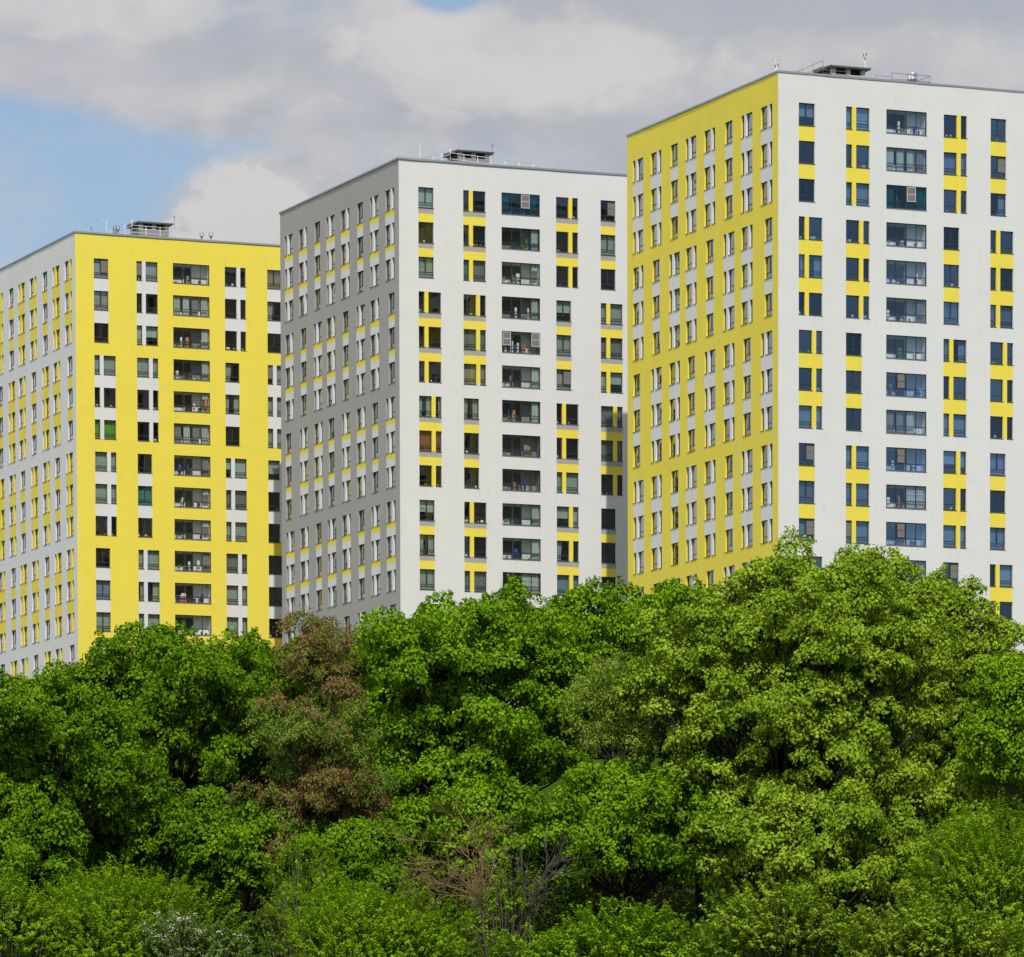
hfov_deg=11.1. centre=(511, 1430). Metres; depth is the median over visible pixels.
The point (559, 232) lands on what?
window
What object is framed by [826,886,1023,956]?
leafy bush
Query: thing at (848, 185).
window
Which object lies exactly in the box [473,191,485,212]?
window
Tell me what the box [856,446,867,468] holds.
window
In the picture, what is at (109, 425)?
window
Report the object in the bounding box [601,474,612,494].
window
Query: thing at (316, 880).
sapling bush
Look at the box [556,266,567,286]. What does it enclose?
window
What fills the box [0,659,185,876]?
maple tree
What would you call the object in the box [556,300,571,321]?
window
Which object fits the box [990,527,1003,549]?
window
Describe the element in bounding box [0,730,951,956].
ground
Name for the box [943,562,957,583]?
window
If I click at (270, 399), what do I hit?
window
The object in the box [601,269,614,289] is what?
window
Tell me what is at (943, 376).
window
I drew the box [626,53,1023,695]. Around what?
apartment building
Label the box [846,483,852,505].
window
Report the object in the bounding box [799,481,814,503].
window
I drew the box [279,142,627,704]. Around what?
apartment building
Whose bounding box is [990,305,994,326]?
window
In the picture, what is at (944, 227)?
window
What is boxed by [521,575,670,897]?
maple tree
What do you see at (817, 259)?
window
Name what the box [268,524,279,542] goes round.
window
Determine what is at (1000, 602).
window
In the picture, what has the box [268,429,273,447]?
window
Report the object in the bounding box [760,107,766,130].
window
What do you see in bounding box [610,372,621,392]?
window
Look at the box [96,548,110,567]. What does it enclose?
window
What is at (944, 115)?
window
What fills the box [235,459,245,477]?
window
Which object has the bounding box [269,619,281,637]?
window
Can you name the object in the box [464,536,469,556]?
window
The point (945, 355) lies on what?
window
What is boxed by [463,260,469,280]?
window
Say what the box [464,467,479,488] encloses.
window
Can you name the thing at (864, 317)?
window
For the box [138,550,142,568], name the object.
window
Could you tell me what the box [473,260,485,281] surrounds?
window
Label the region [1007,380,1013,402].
window
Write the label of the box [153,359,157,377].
window
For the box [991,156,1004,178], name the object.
window
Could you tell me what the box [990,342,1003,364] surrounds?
window
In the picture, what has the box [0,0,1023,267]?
sky
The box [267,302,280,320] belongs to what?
window
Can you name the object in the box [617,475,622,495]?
window
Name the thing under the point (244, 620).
window
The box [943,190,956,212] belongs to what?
window
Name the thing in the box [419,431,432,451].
window
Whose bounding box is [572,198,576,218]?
window
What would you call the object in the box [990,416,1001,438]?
window
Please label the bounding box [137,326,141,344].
window
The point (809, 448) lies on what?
window
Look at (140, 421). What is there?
apartment building
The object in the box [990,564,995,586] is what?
window
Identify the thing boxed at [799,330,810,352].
window
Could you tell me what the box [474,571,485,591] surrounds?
window
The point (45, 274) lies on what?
windows
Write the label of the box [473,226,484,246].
window
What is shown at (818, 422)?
window
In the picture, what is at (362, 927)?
willow bush
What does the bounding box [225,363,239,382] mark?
window
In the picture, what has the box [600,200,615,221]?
window
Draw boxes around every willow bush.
[0,860,74,956]
[1,852,260,956]
[257,865,506,956]
[891,787,1023,956]
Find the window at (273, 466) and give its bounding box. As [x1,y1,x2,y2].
[268,460,279,479]
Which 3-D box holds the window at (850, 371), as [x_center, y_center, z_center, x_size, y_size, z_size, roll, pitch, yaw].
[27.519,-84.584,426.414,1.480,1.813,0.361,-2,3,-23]
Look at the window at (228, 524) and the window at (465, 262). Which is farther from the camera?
the window at (228, 524)
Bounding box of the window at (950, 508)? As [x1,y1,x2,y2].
[943,488,956,510]
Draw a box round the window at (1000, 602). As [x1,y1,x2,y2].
[1000,602,1011,623]
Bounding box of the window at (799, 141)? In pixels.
[799,141,813,163]
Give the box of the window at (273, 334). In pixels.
[268,334,280,352]
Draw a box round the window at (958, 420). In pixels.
[953,414,964,436]
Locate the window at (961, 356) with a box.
[953,340,966,362]
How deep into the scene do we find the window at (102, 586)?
498.76 m
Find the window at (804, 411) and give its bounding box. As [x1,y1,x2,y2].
[799,405,810,427]
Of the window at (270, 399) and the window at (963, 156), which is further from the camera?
the window at (270, 399)
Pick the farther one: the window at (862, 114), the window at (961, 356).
the window at (961, 356)
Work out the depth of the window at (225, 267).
502.30 m
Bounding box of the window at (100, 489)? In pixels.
[95,484,107,503]
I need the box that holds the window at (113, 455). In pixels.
[111,453,116,471]
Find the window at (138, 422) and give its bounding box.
[137,422,148,440]
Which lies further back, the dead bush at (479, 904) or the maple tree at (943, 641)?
the maple tree at (943, 641)
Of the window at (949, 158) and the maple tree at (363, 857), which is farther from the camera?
the window at (949, 158)
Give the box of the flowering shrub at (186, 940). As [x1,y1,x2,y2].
[135,903,255,956]
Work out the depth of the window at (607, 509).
468.77 m
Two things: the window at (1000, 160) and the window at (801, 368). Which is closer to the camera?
the window at (801, 368)
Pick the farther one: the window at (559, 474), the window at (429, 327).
the window at (559, 474)
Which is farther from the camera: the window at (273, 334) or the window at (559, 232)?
the window at (273, 334)
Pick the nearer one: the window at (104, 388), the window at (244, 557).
the window at (104, 388)
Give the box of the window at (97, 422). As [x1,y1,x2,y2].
[95,420,99,438]
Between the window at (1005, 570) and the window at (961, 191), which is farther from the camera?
the window at (1005, 570)
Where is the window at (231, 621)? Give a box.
[227,617,237,635]
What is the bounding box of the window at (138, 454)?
[138,454,152,473]
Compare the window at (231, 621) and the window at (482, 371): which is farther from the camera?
the window at (231, 621)
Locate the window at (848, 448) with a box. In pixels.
[846,446,850,467]
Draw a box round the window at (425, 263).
[419,257,432,277]
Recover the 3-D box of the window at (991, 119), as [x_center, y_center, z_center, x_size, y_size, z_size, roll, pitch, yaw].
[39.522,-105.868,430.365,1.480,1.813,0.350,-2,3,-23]
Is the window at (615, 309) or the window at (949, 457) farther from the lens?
the window at (615, 309)
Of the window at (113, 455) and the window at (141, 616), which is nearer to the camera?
the window at (113, 455)
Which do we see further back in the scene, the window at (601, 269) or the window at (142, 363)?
the window at (142, 363)
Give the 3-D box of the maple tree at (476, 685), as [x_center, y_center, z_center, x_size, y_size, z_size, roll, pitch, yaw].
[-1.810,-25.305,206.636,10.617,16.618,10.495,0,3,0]
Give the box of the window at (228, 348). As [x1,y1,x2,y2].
[225,331,237,350]
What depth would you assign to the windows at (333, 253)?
472.79 m
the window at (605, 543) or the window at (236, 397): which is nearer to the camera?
the window at (605, 543)
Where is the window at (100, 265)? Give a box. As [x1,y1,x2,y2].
[94,259,108,278]
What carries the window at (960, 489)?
in the apartment building at (826, 307)
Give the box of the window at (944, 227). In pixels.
[944,227,957,249]
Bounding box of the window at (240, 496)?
[235,491,245,509]
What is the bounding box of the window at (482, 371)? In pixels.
[480,365,486,385]
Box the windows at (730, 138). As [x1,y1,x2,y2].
[632,104,772,593]
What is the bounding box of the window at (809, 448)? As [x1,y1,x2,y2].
[799,443,813,465]
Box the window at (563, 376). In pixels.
[556,369,570,389]
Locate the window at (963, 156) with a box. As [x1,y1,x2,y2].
[961,154,965,175]
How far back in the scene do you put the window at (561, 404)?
466.48 m
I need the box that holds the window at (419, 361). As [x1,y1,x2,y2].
[419,361,423,381]
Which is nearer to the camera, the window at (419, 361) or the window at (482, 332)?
the window at (419, 361)
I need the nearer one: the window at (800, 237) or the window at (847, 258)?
the window at (800, 237)
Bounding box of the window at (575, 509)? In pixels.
[573,507,578,527]
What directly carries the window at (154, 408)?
in the apartment building at (140, 421)
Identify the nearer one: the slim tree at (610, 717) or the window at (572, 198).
the slim tree at (610, 717)
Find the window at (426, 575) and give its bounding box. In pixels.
[420,569,433,589]
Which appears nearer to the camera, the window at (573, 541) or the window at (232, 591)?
the window at (573, 541)
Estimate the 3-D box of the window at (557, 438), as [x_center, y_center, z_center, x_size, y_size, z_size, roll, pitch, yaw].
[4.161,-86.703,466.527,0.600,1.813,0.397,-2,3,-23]
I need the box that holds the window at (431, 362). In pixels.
[429,362,440,382]
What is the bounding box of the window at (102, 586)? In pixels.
[96,580,110,599]
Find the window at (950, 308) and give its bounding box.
[943,302,959,324]
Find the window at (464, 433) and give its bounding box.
[464,433,477,453]
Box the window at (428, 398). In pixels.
[419,396,430,416]
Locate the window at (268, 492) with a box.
[268,492,280,511]
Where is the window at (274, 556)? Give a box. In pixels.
[269,556,281,574]
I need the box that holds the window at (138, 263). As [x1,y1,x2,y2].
[136,261,142,280]
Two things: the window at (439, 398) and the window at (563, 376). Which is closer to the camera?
the window at (439, 398)
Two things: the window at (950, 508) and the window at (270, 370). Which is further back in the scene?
the window at (270, 370)
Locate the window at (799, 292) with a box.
[799,292,804,314]
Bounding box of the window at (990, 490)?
[990,490,1004,512]
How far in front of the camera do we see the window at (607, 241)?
467.51 m
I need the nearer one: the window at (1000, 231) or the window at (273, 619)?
the window at (1000, 231)
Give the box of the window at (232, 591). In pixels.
[227,585,238,604]
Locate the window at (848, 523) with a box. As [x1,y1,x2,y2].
[846,521,850,542]
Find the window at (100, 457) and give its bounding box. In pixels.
[95,452,106,470]
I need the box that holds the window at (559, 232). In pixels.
[556,232,568,252]
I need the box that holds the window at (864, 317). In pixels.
[863,296,868,318]
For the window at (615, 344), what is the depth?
468.31 m
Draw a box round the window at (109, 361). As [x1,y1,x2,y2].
[104,356,114,374]
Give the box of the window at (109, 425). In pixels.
[104,420,116,439]
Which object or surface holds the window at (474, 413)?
in the apartment building at (454, 403)
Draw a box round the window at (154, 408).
[153,391,157,409]
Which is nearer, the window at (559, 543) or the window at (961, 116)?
the window at (961, 116)
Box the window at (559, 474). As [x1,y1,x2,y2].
[557,472,562,492]
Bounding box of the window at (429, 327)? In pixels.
[428,327,440,347]
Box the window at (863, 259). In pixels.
[863,259,869,281]
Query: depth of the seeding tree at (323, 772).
200.80 m
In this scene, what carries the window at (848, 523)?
in the apartment building at (826, 307)
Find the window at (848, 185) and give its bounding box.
[846,182,850,204]
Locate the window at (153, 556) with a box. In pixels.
[148,550,159,569]
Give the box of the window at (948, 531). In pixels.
[943,525,956,547]
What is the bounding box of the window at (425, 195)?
[418,187,433,208]
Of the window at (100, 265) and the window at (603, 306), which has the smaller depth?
the window at (603, 306)
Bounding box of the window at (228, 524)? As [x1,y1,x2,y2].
[226,522,230,540]
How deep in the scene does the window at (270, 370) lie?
504.14 m
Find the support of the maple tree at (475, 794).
on the ground
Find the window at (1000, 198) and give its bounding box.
[991,193,1004,215]
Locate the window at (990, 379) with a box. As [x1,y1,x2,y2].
[990,379,1002,401]
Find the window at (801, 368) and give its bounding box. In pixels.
[799,368,812,390]
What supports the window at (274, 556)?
in the apartment building at (140, 421)
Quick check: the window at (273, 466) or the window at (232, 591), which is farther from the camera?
the window at (273, 466)
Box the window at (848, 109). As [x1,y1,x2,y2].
[846,107,852,129]
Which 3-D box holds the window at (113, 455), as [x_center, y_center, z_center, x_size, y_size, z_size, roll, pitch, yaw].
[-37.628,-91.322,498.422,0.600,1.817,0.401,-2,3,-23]
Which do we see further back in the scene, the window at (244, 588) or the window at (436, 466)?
the window at (244, 588)
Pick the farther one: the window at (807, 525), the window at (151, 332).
the window at (151, 332)
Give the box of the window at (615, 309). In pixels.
[610,304,621,324]
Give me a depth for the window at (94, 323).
497.30 m
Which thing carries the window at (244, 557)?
in the apartment building at (140, 421)
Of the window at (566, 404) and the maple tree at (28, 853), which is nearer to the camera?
the maple tree at (28, 853)
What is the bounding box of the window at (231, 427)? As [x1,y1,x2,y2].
[226,427,238,445]
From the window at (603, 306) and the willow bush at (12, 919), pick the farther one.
the window at (603, 306)
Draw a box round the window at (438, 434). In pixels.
[436,431,440,451]
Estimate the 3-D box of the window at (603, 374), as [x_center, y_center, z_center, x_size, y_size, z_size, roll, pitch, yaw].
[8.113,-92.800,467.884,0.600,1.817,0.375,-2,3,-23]
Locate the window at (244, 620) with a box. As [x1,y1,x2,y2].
[242,618,246,636]
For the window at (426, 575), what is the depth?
462.40 m
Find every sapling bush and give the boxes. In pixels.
[257,820,368,956]
[455,853,548,956]
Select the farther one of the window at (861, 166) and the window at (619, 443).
the window at (619, 443)
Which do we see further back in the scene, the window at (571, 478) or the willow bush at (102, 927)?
the window at (571, 478)
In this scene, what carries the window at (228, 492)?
in the apartment building at (140, 421)
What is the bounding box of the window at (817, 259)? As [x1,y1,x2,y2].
[809,255,820,277]
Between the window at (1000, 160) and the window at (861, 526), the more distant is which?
the window at (1000, 160)
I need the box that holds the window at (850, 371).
[846,371,861,393]
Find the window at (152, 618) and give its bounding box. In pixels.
[148,614,158,627]
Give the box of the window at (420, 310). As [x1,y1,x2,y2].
[419,292,424,312]
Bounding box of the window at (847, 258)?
[846,258,859,280]
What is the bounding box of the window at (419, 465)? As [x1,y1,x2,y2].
[419,465,430,485]
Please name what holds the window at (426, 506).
in the apartment building at (454, 403)
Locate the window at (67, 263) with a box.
[64,261,68,281]
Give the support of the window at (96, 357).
in the apartment building at (140, 421)
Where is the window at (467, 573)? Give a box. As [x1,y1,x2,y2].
[465,571,470,591]
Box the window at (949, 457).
[943,451,956,473]
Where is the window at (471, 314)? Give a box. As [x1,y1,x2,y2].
[464,295,476,315]
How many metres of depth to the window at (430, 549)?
462.29 m
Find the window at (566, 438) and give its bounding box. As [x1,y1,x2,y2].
[566,438,577,458]
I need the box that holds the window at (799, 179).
[799,179,813,201]
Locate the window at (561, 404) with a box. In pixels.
[557,404,561,423]
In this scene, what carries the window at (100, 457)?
in the apartment building at (140, 421)
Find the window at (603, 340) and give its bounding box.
[601,338,605,357]
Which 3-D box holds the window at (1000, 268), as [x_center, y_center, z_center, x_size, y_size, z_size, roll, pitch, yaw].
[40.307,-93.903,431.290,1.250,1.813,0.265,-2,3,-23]
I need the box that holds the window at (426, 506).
[420,500,433,520]
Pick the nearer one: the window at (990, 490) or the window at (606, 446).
the window at (990, 490)
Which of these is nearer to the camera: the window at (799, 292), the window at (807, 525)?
the window at (799, 292)
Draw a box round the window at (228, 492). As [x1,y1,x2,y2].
[226,490,230,508]
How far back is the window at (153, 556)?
500.59 m
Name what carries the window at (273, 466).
in the apartment building at (140, 421)
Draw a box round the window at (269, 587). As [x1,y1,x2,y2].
[269,587,281,605]
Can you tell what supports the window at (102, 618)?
in the apartment building at (140, 421)
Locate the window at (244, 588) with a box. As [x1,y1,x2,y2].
[242,586,246,604]
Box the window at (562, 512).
[557,506,568,526]
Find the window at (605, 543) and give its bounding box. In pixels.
[601,543,616,563]
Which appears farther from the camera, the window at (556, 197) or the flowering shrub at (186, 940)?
the window at (556, 197)
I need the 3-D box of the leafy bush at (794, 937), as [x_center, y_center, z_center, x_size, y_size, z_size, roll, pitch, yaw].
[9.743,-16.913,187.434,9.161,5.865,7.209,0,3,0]
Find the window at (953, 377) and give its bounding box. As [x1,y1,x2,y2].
[953,377,966,399]
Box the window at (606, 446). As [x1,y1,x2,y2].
[601,440,612,460]
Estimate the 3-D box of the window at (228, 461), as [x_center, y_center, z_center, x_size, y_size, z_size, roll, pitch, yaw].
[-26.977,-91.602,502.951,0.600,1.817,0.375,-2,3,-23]
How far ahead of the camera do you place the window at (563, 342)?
466.26 m
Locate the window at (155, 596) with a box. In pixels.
[148,582,159,601]
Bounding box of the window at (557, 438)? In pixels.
[557,438,562,458]
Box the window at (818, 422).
[816,406,821,428]
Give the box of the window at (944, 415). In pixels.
[943,414,947,435]
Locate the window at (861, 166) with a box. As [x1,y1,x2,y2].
[856,145,869,168]
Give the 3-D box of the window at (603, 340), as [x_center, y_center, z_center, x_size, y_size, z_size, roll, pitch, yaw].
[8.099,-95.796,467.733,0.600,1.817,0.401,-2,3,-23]
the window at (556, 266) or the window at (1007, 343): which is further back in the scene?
the window at (556, 266)
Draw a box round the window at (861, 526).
[856,521,869,543]
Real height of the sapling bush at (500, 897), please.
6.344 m
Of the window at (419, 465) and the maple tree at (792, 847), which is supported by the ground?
the maple tree at (792, 847)
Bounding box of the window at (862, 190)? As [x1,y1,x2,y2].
[856,183,868,205]
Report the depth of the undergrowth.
210.47 m
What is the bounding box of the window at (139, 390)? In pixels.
[137,390,148,408]
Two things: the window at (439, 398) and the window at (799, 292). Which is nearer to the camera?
the window at (799, 292)
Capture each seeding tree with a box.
[219,673,403,955]
[258,604,452,946]
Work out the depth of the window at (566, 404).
466.94 m
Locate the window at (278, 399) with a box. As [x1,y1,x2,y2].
[277,398,280,416]
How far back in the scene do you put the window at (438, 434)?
462.18 m
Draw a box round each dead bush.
[364,789,521,956]
[494,818,602,947]
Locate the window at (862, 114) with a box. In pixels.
[856,108,868,130]
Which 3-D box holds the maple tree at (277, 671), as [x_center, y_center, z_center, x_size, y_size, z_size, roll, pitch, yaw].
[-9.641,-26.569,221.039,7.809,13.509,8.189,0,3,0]
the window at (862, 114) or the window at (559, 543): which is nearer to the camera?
the window at (862, 114)
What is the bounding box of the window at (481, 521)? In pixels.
[474,502,486,523]
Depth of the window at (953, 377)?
430.27 m
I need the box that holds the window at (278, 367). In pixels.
[277,366,280,384]
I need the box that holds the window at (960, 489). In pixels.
[960,489,964,510]
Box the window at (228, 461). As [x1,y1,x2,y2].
[226,458,231,477]
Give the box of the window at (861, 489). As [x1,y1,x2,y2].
[856,484,869,506]
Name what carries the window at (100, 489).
in the apartment building at (140, 421)
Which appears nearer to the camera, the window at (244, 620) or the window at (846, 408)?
the window at (846, 408)
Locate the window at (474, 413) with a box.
[464,398,479,419]
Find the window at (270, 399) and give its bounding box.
[268,397,272,415]
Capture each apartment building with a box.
[0,216,281,724]
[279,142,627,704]
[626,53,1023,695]
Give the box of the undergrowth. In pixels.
[0,822,1017,956]
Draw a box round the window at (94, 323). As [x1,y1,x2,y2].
[94,323,107,342]
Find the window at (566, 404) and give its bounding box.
[566,404,577,424]
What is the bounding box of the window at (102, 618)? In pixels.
[96,612,110,631]
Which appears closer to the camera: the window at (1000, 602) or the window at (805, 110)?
the window at (805, 110)
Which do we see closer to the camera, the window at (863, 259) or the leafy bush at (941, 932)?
the leafy bush at (941, 932)
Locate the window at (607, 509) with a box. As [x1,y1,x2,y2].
[601,509,616,529]
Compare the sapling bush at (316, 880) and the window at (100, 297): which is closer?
the sapling bush at (316, 880)
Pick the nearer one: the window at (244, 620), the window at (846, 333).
the window at (846, 333)
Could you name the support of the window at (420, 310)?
in the apartment building at (454, 403)
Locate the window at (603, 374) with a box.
[601,372,605,391]
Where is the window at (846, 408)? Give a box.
[846,408,860,430]
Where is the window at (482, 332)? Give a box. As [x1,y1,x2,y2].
[480,330,484,350]
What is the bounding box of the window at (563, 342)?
[556,335,570,355]
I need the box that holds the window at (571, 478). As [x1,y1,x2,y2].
[566,473,578,493]
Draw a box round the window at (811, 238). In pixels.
[809,217,822,240]
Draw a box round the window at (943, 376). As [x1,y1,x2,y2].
[943,376,949,398]
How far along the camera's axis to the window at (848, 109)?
425.26 m
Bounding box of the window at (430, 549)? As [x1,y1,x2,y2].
[420,534,434,555]
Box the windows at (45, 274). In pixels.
[0,260,74,676]
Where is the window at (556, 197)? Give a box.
[556,197,567,217]
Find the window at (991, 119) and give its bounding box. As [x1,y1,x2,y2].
[990,119,1005,141]
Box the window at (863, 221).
[863,221,869,243]
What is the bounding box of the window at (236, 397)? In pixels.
[225,395,238,413]
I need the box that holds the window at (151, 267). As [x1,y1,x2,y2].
[146,262,157,281]
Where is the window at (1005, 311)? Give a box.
[1000,306,1011,327]
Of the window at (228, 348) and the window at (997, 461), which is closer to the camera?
the window at (997, 461)
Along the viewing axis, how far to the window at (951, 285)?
429.43 m
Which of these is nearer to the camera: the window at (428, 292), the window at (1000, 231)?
the window at (1000, 231)
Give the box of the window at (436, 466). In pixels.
[436,466,441,486]
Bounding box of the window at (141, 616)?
[139,614,143,630]
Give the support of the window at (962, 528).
in the apartment building at (826, 307)
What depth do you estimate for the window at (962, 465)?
430.80 m
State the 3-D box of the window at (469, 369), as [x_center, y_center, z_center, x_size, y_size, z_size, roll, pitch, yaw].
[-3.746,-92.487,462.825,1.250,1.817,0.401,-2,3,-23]
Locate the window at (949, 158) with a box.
[944,152,955,174]
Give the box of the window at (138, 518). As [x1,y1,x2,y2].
[138,518,152,537]
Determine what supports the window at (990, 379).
in the apartment building at (826, 307)
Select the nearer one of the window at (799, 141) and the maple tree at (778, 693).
the maple tree at (778, 693)
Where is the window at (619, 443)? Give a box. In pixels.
[617,441,622,461]
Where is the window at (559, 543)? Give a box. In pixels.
[557,541,569,561]
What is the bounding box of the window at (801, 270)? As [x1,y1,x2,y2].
[799,254,803,276]
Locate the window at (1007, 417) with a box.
[1007,417,1013,439]
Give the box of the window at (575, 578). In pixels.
[573,576,577,589]
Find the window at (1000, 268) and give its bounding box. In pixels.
[1000,268,1011,290]
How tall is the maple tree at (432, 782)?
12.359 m
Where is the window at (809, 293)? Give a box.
[809,293,820,315]
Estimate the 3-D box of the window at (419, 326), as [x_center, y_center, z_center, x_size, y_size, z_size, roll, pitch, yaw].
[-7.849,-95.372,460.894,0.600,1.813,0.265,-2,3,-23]
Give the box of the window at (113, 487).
[111,485,115,503]
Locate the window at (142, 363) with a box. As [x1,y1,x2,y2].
[137,358,148,376]
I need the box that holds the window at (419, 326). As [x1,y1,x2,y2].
[419,326,423,346]
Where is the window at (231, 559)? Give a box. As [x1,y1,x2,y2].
[226,554,237,572]
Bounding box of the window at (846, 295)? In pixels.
[846,295,857,317]
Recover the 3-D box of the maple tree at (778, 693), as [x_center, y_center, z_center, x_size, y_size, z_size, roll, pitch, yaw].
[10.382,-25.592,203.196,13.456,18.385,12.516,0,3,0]
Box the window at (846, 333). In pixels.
[846,333,860,355]
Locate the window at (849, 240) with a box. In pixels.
[846,220,857,242]
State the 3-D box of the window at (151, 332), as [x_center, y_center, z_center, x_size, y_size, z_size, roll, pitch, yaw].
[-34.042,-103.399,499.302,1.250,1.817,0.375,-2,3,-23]
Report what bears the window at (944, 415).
in the apartment building at (826, 307)
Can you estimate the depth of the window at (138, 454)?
499.73 m
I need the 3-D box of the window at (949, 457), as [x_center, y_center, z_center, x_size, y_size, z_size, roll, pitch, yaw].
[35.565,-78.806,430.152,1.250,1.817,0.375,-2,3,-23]
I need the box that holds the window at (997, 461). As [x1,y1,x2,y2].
[990,453,1004,475]
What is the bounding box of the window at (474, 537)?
[474,537,485,557]
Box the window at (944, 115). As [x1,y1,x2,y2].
[944,115,955,137]
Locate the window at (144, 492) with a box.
[138,486,152,505]
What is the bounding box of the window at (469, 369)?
[464,364,475,384]
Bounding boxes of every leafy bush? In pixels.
[484,893,737,956]
[659,869,898,956]
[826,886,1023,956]
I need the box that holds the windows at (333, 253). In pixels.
[284,195,395,642]
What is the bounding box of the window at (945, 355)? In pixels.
[943,339,949,361]
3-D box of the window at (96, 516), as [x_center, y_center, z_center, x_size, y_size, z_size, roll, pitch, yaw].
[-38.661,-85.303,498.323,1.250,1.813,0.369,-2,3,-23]
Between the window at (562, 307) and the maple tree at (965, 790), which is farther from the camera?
the window at (562, 307)
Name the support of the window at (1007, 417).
in the apartment building at (826, 307)
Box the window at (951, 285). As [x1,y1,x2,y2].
[943,265,959,287]
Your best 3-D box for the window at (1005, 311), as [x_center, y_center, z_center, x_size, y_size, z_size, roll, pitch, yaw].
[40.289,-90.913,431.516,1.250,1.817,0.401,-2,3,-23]
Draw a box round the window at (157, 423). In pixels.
[153,423,157,441]
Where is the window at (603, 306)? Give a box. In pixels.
[601,303,605,323]
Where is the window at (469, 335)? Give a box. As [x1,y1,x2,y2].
[464,329,475,349]
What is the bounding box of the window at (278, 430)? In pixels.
[277,429,280,447]
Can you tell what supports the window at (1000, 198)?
in the apartment building at (826, 307)
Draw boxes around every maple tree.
[0,620,314,908]
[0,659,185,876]
[0,798,100,934]
[59,782,200,916]
[154,797,329,952]
[190,635,337,951]
[277,812,433,955]
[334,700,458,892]
[337,573,600,956]
[366,766,581,956]
[509,756,743,924]
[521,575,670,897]
[602,576,739,924]
[608,525,958,920]
[674,783,969,956]
[740,542,966,940]
[858,756,1023,909]
[895,564,1023,908]
[948,647,1023,943]
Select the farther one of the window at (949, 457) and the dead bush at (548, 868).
the window at (949, 457)
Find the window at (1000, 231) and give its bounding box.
[1000,231,1011,253]
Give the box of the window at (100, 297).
[94,291,108,310]
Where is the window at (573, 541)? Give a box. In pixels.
[573,541,577,561]
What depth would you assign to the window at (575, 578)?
467.91 m
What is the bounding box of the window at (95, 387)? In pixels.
[95,387,100,406]
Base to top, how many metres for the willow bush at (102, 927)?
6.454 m
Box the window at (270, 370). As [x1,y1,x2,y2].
[268,365,272,383]
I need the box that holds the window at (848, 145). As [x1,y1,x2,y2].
[846,145,850,166]
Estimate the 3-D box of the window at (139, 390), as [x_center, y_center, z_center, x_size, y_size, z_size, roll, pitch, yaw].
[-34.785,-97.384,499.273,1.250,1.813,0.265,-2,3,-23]
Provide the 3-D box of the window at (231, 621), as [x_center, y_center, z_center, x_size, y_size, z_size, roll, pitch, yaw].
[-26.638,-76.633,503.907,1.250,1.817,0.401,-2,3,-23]
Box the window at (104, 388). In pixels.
[104,388,116,407]
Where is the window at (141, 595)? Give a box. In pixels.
[139,582,143,600]
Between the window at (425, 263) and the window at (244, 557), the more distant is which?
the window at (244, 557)
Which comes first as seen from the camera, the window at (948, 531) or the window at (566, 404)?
the window at (948, 531)
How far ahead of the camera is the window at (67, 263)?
498.63 m
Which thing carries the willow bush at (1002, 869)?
on the ground
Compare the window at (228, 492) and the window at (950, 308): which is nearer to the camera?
the window at (950, 308)
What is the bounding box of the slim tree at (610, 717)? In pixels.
[556,648,658,917]
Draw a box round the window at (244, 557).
[242,554,246,572]
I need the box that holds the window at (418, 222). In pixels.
[418,222,433,243]
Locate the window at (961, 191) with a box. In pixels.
[961,191,966,213]
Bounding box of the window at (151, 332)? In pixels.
[146,326,158,345]
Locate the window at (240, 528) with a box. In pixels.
[235,522,247,541]
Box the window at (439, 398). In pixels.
[436,397,441,417]
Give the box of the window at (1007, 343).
[1007,343,1013,365]
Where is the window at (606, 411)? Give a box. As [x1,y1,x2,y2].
[601,406,612,426]
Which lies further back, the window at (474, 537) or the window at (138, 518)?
the window at (138, 518)
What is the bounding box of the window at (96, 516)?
[96,516,107,535]
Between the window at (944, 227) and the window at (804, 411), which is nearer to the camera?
the window at (804, 411)
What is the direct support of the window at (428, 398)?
in the apartment building at (454, 403)
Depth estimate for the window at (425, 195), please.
460.60 m
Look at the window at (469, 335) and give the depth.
462.85 m
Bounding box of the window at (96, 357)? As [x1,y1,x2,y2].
[94,355,100,374]
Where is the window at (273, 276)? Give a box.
[267,270,279,289]
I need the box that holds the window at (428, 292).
[428,292,441,313]
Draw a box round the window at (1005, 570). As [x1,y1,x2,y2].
[999,565,1011,586]
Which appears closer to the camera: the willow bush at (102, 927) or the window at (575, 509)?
the willow bush at (102, 927)
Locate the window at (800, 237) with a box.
[799,217,803,238]
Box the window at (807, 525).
[799,518,813,540]
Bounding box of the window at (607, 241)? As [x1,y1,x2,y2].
[601,235,614,255]
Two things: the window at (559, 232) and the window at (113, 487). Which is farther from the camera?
the window at (113, 487)
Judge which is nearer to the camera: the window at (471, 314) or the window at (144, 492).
the window at (471, 314)
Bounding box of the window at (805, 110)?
[799,103,814,126]
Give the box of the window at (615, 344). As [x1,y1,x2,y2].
[610,338,621,358]
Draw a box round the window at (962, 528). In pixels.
[960,526,964,547]
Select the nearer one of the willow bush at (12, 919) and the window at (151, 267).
the willow bush at (12, 919)
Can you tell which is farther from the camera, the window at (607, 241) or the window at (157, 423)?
the window at (157, 423)
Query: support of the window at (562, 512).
in the apartment building at (454, 403)
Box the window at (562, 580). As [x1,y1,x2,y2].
[557,575,568,594]
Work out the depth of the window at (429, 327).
461.50 m
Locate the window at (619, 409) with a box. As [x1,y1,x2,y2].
[617,407,622,427]
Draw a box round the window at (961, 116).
[961,116,966,138]
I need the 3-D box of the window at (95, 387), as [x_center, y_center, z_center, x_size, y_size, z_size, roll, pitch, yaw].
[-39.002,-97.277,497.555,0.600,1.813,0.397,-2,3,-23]
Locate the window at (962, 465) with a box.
[960,452,964,473]
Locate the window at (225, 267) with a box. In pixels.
[225,267,236,286]

